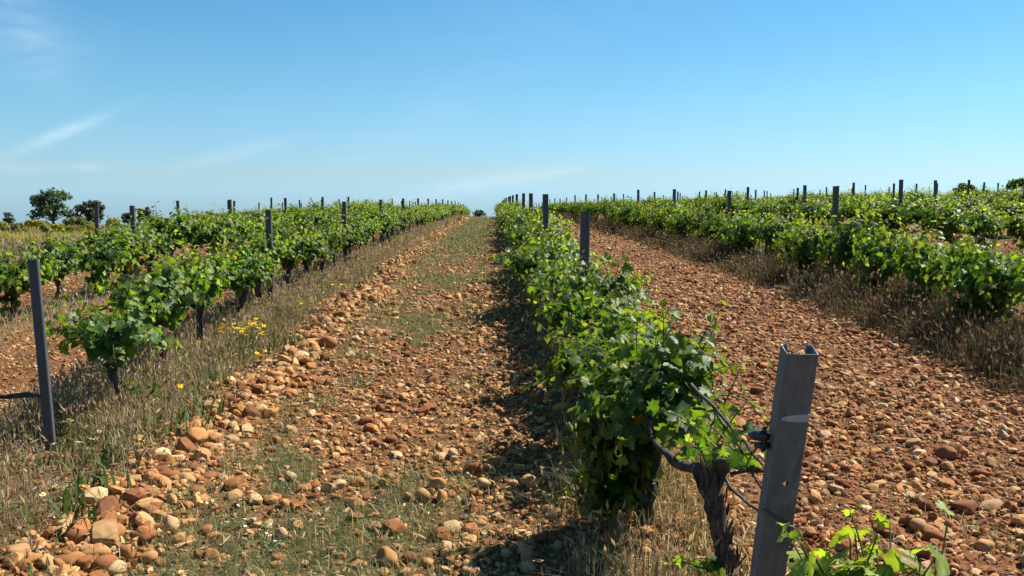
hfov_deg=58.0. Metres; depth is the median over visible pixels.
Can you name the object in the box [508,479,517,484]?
cobble
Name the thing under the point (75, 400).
dry grass
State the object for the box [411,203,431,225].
grapevine
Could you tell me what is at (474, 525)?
cobble
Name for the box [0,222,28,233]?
broom bush
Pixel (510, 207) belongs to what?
grapevine
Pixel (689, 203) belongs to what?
grapevine
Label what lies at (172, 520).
cobble
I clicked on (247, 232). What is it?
grapevine
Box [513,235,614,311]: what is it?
grapevine
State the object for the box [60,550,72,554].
cobble
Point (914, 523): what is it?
cobble
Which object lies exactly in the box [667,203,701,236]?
grapevine
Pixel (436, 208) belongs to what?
grapevine
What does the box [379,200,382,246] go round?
vineyard post
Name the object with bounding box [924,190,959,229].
grapevine
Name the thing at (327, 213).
grapevine
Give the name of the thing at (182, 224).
grapevine
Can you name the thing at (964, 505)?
cobble
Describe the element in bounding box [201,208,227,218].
grapevine
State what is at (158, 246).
grapevine
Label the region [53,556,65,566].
cobble
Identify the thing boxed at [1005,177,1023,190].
shrub
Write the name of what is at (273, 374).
cobble
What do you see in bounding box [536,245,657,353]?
grapevine
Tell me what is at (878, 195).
grapevine
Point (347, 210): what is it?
grapevine
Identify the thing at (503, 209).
grapevine
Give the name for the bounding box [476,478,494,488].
cobble
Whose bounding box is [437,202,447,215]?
grapevine
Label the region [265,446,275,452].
cobble
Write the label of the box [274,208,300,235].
grapevine
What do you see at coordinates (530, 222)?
grapevine
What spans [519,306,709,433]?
grapevine
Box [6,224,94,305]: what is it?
grapevine
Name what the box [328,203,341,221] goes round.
grapevine
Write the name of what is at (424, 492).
cobble
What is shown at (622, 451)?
grapevine
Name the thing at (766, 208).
grapevine
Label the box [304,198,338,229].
grapevine
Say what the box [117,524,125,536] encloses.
cobble
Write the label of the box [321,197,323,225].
vineyard post
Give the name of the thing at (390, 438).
cobble
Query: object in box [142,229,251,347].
grapevine
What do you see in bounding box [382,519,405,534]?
cobble
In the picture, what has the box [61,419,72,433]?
flowering plant
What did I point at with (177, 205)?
vineyard post
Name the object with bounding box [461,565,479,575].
cobble
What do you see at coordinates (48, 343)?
stones
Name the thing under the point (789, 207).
grapevine
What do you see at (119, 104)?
sky
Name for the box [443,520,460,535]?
cobble
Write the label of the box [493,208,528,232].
grapevine
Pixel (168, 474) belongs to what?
cobble
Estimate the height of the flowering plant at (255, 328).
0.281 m
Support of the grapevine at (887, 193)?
on the ground at (472, 552)
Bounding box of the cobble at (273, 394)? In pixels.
[267,393,278,397]
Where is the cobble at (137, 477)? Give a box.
[125,474,140,482]
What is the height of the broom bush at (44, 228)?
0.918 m
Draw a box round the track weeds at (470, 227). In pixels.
[0,216,591,575]
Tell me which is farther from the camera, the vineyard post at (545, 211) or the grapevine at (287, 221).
the grapevine at (287, 221)
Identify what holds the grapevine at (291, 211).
on the ground at (472, 552)
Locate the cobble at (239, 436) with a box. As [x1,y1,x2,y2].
[230,434,243,438]
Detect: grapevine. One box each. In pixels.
[0,238,67,321]
[0,249,27,275]
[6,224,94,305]
[25,272,187,410]
[68,227,140,296]
[78,224,114,247]
[83,215,166,278]
[85,237,226,376]
[99,217,138,234]
[118,211,195,271]
[136,200,215,264]
[140,213,173,232]
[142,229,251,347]
[169,210,229,257]
[188,209,209,227]
[192,201,246,262]
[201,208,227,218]
[202,235,288,320]
[209,209,257,254]
[216,209,264,238]
[221,216,299,308]
[236,207,263,218]
[238,204,282,244]
[246,209,285,235]
[254,212,324,289]
[255,203,275,212]
[264,204,304,223]
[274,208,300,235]
[280,204,303,211]
[283,220,338,281]
[287,203,315,234]
[294,214,351,272]
[299,205,326,226]
[303,204,332,229]
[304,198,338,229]
[312,214,353,270]
[319,221,372,264]
[320,203,340,224]
[323,208,369,257]
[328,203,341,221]
[332,203,354,223]
[334,198,360,223]
[345,199,368,210]
[348,200,396,248]
[350,201,370,220]
[351,212,387,250]
[352,210,382,248]
[362,199,376,215]
[370,204,396,245]
[377,202,407,238]
[384,204,414,234]
[384,210,402,241]
[393,205,419,233]
[394,199,421,230]
[400,200,428,228]
[400,204,424,229]
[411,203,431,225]
[411,204,435,224]
[412,202,430,227]
[423,207,437,224]
[424,205,441,215]
[425,203,437,221]
[431,201,447,220]
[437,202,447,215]
[440,207,451,220]
[487,224,595,301]
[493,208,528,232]
[497,199,519,229]
[497,204,528,233]
[499,208,579,260]
[501,202,523,245]
[501,203,533,218]
[504,205,542,226]
[505,201,574,252]
[505,217,566,250]
[507,203,536,241]
[511,209,551,243]
[511,250,592,327]
[513,215,577,250]
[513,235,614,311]
[517,221,594,265]
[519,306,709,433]
[522,261,726,393]
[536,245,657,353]
[552,298,769,525]
[565,204,575,214]
[568,197,582,216]
[573,197,589,213]
[578,198,595,217]
[585,200,601,218]
[586,197,599,218]
[595,196,607,217]
[596,194,612,214]
[597,195,617,219]
[603,195,625,220]
[605,200,635,224]
[610,195,643,224]
[614,197,645,229]
[621,200,648,231]
[635,201,663,231]
[638,200,668,230]
[640,195,650,207]
[642,199,684,233]
[646,365,793,575]
[648,194,662,204]
[653,197,669,207]
[656,196,687,235]
[658,196,671,208]
[663,201,704,241]
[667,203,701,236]
[676,195,692,208]
[679,198,721,239]
[683,196,696,208]
[685,190,716,215]
[692,209,723,243]
[693,193,714,213]
[702,193,722,217]
[703,199,762,247]
[708,188,739,215]
[709,197,779,255]
[714,188,744,215]
[731,196,749,217]
[737,194,763,213]
[741,204,794,257]
[746,196,776,219]
[750,198,788,222]
[767,195,801,224]
[768,212,826,266]
[769,194,788,202]
[776,500,954,575]
[777,210,838,277]
[779,188,811,205]
[791,192,829,226]
[799,187,818,197]
[804,192,855,225]
[809,197,893,283]
[810,187,832,221]
[819,190,846,206]
[826,190,882,219]
[840,186,872,205]
[841,213,937,296]
[856,199,889,229]
[861,189,933,238]
[862,191,894,208]
[868,190,888,197]
[871,186,906,202]
[872,210,991,301]
[884,193,905,205]
[887,191,962,240]
[903,183,939,227]
[909,191,993,244]
[915,213,1023,331]
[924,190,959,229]
[940,191,952,201]
[943,189,986,215]
[944,186,986,201]
[951,195,1017,253]
[964,185,992,199]
[971,191,995,215]
[979,188,999,200]
[986,191,1023,235]
[990,191,1010,205]
[991,199,1023,248]
[993,184,1020,200]
[994,243,1023,306]
[998,182,1023,205]
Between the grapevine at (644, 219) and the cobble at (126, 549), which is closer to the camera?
the cobble at (126, 549)
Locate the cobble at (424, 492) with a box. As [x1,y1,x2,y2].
[416,488,430,501]
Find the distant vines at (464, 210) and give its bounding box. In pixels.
[269,188,918,221]
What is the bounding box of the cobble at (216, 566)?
[211,564,219,569]
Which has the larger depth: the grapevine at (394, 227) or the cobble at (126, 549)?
the grapevine at (394, 227)
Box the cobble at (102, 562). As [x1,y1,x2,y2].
[92,554,118,569]
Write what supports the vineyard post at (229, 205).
on the ground at (472, 552)
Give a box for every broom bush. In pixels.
[0,221,8,227]
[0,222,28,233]
[19,219,48,228]
[38,222,77,233]
[62,216,94,226]
[77,223,103,232]
[105,217,119,227]
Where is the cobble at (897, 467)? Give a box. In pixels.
[892,464,904,471]
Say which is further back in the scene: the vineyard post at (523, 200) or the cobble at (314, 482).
the vineyard post at (523, 200)
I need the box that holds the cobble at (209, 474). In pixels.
[201,471,215,478]
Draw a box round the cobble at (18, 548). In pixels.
[4,543,30,556]
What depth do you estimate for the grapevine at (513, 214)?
16.76 m
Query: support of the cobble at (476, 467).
on the ground at (472, 552)
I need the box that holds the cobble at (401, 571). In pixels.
[399,567,410,575]
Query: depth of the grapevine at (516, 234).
15.46 m
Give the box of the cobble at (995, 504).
[979,499,1002,511]
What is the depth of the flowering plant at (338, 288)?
10.77 m
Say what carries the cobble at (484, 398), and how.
on the ground at (472, 552)
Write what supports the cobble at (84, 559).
on the ground at (472, 552)
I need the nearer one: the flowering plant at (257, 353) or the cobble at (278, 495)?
the cobble at (278, 495)
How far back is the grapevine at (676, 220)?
18.84 m
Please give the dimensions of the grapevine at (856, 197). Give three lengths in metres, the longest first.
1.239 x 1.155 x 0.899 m
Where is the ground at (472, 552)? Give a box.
[0,212,1023,575]
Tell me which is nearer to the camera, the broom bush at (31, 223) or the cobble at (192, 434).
the cobble at (192, 434)
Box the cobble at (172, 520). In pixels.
[163,515,179,531]
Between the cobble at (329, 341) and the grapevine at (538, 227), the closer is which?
the cobble at (329, 341)
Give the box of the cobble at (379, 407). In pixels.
[376,404,382,410]
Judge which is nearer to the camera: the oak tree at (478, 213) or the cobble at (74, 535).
the cobble at (74, 535)
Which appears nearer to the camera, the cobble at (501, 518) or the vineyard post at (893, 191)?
the cobble at (501, 518)
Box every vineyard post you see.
[27,259,55,449]
[95,202,98,235]
[129,205,139,279]
[176,201,179,215]
[228,200,232,247]
[265,210,274,305]
[284,198,286,213]
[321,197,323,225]
[342,201,346,261]
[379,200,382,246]
[402,198,404,233]
[522,193,524,210]
[529,193,532,220]
[542,194,548,235]
[579,211,589,279]
[596,194,598,221]
[637,190,639,205]
[672,189,675,207]
[727,191,730,240]
[746,187,748,214]
[748,337,818,575]
[802,185,806,224]
[831,186,838,268]
[852,183,854,195]
[892,183,894,196]
[898,180,902,204]
[933,180,936,201]
[967,180,970,195]
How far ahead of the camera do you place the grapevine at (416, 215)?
27.21 m
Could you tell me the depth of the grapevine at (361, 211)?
34.55 m
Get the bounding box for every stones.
[0,215,788,575]
[0,221,1023,451]
[560,219,1023,575]
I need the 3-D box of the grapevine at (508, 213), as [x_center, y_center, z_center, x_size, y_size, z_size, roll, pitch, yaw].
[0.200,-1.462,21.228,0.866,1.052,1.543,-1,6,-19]
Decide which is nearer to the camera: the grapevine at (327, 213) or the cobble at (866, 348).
the cobble at (866, 348)
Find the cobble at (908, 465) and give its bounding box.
[903,461,915,469]
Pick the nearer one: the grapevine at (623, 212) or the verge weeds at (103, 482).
the verge weeds at (103, 482)
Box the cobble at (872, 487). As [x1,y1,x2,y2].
[865,483,878,492]
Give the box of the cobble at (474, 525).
[462,523,477,531]
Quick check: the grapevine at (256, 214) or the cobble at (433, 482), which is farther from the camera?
the grapevine at (256, 214)
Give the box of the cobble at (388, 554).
[375,546,397,567]
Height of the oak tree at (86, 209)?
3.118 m
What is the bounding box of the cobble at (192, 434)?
[184,427,208,443]
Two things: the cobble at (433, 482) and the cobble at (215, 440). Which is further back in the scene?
the cobble at (215, 440)
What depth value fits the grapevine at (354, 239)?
14.76 m
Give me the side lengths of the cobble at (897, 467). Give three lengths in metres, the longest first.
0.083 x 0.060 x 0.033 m
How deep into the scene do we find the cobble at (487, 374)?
6.71 m
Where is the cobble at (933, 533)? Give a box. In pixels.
[923,529,946,540]
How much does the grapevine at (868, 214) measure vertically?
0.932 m
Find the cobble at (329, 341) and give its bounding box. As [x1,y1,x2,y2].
[318,335,336,348]
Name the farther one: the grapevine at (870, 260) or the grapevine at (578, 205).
the grapevine at (578, 205)
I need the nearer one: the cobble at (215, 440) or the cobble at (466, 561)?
the cobble at (466, 561)
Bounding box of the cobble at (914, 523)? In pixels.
[909,518,926,530]
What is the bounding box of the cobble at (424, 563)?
[419,557,433,567]
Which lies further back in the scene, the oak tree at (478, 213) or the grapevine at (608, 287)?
the oak tree at (478, 213)
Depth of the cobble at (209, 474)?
4.45 m
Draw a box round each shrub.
[120,212,129,223]
[952,183,979,194]
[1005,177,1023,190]
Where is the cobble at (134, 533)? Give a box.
[131,531,139,537]
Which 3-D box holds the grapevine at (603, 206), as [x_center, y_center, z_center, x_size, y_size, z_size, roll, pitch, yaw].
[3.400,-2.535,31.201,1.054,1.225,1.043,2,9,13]
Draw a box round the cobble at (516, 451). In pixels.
[513,449,523,455]
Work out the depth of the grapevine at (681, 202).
33.94 m
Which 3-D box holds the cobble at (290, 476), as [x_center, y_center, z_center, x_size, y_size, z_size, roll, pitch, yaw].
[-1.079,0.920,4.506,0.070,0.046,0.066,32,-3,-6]
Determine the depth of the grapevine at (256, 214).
30.91 m
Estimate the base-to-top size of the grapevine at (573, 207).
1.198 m
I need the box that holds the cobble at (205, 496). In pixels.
[199,494,210,501]
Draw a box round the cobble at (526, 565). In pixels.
[519,561,535,572]
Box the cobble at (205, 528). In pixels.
[200,524,211,534]
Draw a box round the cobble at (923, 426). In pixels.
[918,424,929,429]
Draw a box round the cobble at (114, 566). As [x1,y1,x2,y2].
[108,560,126,575]
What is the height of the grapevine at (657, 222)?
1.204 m
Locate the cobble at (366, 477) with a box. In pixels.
[361,472,371,479]
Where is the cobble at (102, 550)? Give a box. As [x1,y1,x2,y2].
[82,543,110,555]
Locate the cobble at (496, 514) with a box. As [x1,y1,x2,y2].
[492,512,500,517]
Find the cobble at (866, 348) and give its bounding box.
[863,346,870,351]
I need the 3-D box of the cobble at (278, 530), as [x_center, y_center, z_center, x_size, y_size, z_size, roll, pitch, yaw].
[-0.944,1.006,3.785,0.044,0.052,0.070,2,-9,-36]
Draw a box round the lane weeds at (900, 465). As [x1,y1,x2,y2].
[493,227,1023,567]
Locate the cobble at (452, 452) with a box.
[448,449,457,456]
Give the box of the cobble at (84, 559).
[76,554,93,564]
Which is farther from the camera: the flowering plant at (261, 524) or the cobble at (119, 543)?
the flowering plant at (261, 524)
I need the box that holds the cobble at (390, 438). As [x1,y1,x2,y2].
[384,435,396,441]
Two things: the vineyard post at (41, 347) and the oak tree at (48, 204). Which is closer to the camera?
the vineyard post at (41, 347)
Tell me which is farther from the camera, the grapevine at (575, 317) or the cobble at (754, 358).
the cobble at (754, 358)
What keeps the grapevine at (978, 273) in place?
on the ground at (472, 552)
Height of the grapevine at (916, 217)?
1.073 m
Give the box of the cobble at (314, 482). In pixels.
[310,479,320,488]
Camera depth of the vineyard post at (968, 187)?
26.54 m
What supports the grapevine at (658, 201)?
on the ground at (472, 552)
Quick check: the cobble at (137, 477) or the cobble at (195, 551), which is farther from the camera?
the cobble at (137, 477)
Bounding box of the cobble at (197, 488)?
[191,485,205,493]
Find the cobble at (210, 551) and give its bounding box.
[204,548,218,559]
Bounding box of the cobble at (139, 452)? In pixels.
[135,448,149,458]
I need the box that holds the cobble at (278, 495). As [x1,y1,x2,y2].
[270,493,281,500]
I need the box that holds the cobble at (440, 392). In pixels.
[437,390,444,394]
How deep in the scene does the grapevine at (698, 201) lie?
30.75 m
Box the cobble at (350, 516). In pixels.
[348,512,363,520]
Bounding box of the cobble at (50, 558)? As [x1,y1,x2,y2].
[38,555,53,568]
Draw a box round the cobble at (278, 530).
[275,527,287,539]
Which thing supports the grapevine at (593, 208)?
on the ground at (472, 552)
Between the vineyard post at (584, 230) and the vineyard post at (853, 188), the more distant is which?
the vineyard post at (853, 188)
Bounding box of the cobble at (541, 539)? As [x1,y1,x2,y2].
[537,533,549,542]
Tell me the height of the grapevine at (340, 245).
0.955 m
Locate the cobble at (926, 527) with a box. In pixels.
[921,525,938,531]
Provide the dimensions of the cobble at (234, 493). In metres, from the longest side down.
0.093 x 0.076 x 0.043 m
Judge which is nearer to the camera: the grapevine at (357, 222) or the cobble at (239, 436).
the cobble at (239, 436)
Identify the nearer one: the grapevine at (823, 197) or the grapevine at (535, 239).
the grapevine at (535, 239)
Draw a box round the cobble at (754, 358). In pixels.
[750,356,758,361]
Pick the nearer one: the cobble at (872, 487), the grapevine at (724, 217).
the cobble at (872, 487)
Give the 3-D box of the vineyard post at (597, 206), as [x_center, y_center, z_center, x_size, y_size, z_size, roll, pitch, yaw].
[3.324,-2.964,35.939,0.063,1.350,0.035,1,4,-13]
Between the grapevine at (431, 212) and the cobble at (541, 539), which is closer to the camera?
the cobble at (541, 539)
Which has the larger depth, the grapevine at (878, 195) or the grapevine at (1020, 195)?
the grapevine at (878, 195)
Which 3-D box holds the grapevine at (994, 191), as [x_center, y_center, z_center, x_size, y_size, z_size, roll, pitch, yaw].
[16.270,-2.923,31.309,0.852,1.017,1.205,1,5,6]
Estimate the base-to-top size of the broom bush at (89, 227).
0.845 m
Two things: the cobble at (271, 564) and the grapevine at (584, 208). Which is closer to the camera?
the cobble at (271, 564)
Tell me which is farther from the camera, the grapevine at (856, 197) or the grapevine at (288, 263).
the grapevine at (856, 197)
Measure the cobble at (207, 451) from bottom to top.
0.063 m
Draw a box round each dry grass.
[0,214,469,575]
[0,229,320,344]
[487,420,807,575]
[498,218,707,474]
[540,211,1023,408]
[594,213,1023,261]
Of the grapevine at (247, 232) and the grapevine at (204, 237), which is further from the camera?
the grapevine at (247, 232)
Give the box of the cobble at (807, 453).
[804,450,812,456]
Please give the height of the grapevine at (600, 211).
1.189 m
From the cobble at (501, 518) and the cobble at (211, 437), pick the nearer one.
the cobble at (501, 518)
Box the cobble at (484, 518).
[477,515,486,520]
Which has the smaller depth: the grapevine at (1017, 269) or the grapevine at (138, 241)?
the grapevine at (1017, 269)
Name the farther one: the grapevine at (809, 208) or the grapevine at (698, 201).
the grapevine at (698, 201)
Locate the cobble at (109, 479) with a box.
[107,475,119,482]
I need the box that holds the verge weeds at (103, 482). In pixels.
[9,259,387,575]
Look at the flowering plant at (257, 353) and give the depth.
6.94 m
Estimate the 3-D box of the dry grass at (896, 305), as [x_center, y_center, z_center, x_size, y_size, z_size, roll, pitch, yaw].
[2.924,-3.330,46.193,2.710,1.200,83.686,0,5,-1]
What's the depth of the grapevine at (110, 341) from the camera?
5.38 m
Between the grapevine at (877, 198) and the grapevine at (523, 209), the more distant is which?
the grapevine at (877, 198)
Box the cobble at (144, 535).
[138,529,156,544]
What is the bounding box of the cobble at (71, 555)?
[61,551,84,565]
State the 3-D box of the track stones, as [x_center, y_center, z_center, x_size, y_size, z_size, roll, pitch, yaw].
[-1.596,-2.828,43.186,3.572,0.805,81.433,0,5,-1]
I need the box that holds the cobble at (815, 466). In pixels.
[810,464,819,469]
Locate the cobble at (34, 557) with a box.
[13,554,38,569]
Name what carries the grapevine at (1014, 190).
on the ground at (472, 552)
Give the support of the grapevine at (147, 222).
on the ground at (472, 552)
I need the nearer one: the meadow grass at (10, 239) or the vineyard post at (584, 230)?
the vineyard post at (584, 230)
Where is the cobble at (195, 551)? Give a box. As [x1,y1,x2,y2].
[193,549,204,558]
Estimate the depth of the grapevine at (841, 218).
19.57 m
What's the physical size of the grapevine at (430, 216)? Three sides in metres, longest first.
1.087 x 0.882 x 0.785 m
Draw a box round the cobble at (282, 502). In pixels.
[278,498,289,507]
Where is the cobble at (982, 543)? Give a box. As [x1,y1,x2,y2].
[975,538,994,552]
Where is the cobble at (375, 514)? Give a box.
[367,512,377,516]
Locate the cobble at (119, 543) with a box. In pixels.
[113,540,121,547]
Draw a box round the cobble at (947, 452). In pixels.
[934,446,957,459]
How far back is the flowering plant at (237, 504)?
4.04 m
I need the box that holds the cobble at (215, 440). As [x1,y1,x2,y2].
[213,437,225,443]
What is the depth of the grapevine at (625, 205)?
26.88 m
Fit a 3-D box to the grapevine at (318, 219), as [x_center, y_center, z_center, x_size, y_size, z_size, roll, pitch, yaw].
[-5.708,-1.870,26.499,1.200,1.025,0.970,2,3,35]
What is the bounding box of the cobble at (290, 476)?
[284,471,296,480]
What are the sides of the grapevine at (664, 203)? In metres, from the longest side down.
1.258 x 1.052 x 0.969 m
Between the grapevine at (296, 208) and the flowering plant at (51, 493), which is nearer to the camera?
the flowering plant at (51, 493)
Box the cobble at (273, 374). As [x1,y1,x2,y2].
[268,371,281,378]
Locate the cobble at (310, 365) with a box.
[305,362,315,368]
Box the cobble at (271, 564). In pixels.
[270,560,280,567]
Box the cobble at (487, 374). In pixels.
[483,372,490,376]
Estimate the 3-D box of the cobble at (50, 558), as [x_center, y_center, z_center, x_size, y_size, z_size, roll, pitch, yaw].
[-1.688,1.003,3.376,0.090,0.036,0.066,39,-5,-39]
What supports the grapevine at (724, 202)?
on the ground at (472, 552)
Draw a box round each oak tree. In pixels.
[2,212,15,224]
[27,187,73,223]
[71,199,106,223]
[135,207,152,221]
[472,209,486,216]
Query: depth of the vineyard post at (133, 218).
13.45 m
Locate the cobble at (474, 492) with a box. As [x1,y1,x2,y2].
[468,487,479,496]
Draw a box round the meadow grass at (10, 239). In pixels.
[0,224,128,262]
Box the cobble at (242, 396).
[236,391,249,400]
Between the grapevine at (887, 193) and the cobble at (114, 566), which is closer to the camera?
the cobble at (114, 566)
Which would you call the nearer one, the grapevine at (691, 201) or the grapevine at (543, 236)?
the grapevine at (543, 236)
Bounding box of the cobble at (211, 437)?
[207,433,218,441]
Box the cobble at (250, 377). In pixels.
[244,374,254,380]
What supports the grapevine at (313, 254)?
on the ground at (472, 552)
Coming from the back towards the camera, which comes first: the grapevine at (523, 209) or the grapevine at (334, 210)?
the grapevine at (334, 210)
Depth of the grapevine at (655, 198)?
41.26 m
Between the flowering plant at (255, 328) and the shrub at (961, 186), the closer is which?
the flowering plant at (255, 328)
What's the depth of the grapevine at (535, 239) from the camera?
11.81 m
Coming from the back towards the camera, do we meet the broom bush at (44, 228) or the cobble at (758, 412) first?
the broom bush at (44, 228)
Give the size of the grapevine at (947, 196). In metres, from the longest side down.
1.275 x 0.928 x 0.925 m
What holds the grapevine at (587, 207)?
on the ground at (472, 552)
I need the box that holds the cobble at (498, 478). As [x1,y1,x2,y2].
[494,476,502,482]
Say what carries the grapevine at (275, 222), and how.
on the ground at (472, 552)
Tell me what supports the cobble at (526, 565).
on the ground at (472, 552)
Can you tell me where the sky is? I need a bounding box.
[0,0,1023,224]
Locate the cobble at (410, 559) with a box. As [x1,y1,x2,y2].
[401,551,416,563]
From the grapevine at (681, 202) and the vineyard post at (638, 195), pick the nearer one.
the vineyard post at (638, 195)
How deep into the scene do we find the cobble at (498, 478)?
4.44 m
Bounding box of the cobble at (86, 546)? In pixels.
[81,544,92,549]
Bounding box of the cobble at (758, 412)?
[755,408,762,415]
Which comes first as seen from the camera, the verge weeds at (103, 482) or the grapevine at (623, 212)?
the verge weeds at (103, 482)
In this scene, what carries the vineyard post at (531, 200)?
on the ground at (472, 552)
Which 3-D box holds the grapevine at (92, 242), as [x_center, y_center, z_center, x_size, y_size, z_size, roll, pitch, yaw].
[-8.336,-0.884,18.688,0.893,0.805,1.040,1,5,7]
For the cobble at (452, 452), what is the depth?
4.82 m
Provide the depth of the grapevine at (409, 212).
24.06 m
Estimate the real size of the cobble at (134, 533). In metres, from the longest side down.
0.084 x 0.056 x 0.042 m
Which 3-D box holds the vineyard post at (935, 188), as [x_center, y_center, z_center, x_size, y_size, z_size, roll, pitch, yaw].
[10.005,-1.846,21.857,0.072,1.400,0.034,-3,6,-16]
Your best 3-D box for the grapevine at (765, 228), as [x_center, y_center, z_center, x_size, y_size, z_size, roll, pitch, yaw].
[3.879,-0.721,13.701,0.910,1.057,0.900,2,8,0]
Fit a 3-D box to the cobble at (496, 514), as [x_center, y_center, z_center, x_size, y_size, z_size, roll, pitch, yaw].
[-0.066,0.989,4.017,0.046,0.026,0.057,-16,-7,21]
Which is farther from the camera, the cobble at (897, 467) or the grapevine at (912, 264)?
the grapevine at (912, 264)
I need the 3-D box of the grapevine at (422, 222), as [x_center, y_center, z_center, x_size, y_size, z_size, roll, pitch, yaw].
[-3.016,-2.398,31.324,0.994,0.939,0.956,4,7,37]
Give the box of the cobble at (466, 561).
[462,559,470,565]
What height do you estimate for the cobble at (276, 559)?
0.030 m
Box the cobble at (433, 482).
[429,477,445,488]
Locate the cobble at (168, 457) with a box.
[162,455,174,460]
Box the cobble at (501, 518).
[497,515,505,522]
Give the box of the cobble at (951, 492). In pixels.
[941,490,958,496]
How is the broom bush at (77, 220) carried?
on the ground at (472, 552)
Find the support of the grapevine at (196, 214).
on the ground at (472, 552)
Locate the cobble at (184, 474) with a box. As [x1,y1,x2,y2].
[178,472,193,482]
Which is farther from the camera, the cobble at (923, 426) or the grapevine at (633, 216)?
the grapevine at (633, 216)
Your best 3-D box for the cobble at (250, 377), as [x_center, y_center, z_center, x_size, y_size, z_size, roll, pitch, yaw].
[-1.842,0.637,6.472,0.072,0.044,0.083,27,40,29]
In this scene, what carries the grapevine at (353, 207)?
on the ground at (472, 552)
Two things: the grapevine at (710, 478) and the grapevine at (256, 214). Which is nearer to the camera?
the grapevine at (710, 478)
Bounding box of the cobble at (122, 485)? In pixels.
[120,481,126,487]
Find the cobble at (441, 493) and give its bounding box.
[436,489,446,502]
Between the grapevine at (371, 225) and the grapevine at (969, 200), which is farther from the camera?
the grapevine at (969, 200)
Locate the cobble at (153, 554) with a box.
[138,549,157,564]
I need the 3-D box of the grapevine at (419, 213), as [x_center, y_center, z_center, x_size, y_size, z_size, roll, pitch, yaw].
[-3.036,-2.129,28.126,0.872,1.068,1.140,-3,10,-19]
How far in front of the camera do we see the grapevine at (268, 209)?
32.90 m
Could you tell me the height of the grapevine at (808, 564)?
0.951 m
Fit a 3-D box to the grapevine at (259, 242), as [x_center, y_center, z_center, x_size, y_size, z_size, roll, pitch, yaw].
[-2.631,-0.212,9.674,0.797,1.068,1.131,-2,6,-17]
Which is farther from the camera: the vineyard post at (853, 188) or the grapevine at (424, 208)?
the grapevine at (424, 208)
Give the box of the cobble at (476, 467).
[464,462,482,475]
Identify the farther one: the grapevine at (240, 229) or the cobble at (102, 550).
the grapevine at (240, 229)
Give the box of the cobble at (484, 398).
[481,395,489,401]
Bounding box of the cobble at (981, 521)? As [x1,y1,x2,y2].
[975,519,987,525]
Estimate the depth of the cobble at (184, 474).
4.35 m
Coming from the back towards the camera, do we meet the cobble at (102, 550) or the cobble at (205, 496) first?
the cobble at (205, 496)
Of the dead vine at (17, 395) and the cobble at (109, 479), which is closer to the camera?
the cobble at (109, 479)
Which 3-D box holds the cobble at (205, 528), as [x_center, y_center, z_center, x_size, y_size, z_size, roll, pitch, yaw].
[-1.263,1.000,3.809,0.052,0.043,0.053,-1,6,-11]
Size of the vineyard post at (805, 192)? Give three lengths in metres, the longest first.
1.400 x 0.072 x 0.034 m
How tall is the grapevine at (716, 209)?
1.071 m
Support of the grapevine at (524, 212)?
on the ground at (472, 552)
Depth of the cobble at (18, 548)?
3.42 m
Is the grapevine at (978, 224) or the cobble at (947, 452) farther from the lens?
the grapevine at (978, 224)
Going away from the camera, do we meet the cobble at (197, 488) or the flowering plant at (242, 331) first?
the cobble at (197, 488)
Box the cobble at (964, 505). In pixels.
[952,499,975,514]
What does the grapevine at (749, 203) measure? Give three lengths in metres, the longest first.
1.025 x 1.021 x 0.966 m
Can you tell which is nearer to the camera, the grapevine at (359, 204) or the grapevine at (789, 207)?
the grapevine at (789, 207)
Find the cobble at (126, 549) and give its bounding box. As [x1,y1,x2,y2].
[120,545,134,560]
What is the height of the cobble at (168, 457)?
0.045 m
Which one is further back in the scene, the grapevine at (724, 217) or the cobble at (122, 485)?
the grapevine at (724, 217)
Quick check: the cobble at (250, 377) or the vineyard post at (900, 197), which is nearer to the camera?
the cobble at (250, 377)
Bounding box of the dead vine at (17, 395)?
[0,392,40,398]
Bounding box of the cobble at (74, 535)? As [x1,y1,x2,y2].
[65,529,88,543]
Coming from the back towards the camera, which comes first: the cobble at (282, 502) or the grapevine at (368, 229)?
the grapevine at (368, 229)
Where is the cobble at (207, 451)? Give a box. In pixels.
[193,447,210,457]
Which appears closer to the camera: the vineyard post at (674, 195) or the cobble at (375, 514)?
the cobble at (375, 514)
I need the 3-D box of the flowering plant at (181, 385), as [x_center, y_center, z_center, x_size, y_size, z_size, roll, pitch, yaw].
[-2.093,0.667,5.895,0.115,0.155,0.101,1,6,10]
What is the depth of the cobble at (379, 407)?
5.82 m
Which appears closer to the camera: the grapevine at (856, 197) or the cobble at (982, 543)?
the cobble at (982, 543)
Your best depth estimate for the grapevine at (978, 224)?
13.51 m
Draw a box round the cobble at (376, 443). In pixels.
[373,439,380,447]
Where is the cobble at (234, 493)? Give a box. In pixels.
[225,489,242,501]
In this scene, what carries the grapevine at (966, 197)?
on the ground at (472, 552)
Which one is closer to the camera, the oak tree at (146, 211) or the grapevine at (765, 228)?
the grapevine at (765, 228)
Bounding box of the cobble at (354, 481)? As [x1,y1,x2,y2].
[350,476,364,486]
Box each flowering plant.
[39,484,66,509]
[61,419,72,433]
[76,438,95,454]
[177,381,189,402]
[206,499,245,509]
[217,516,271,529]
[218,321,263,358]
[242,532,286,554]
[247,318,265,350]
[255,349,266,363]
[299,300,321,317]
[331,281,347,295]
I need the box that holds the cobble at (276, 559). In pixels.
[272,552,285,560]
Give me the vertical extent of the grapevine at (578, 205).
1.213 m
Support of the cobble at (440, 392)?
on the ground at (472, 552)
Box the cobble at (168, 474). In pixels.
[160,470,179,477]
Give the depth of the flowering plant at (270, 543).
3.67 m
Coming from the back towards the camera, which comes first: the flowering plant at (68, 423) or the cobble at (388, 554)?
the flowering plant at (68, 423)

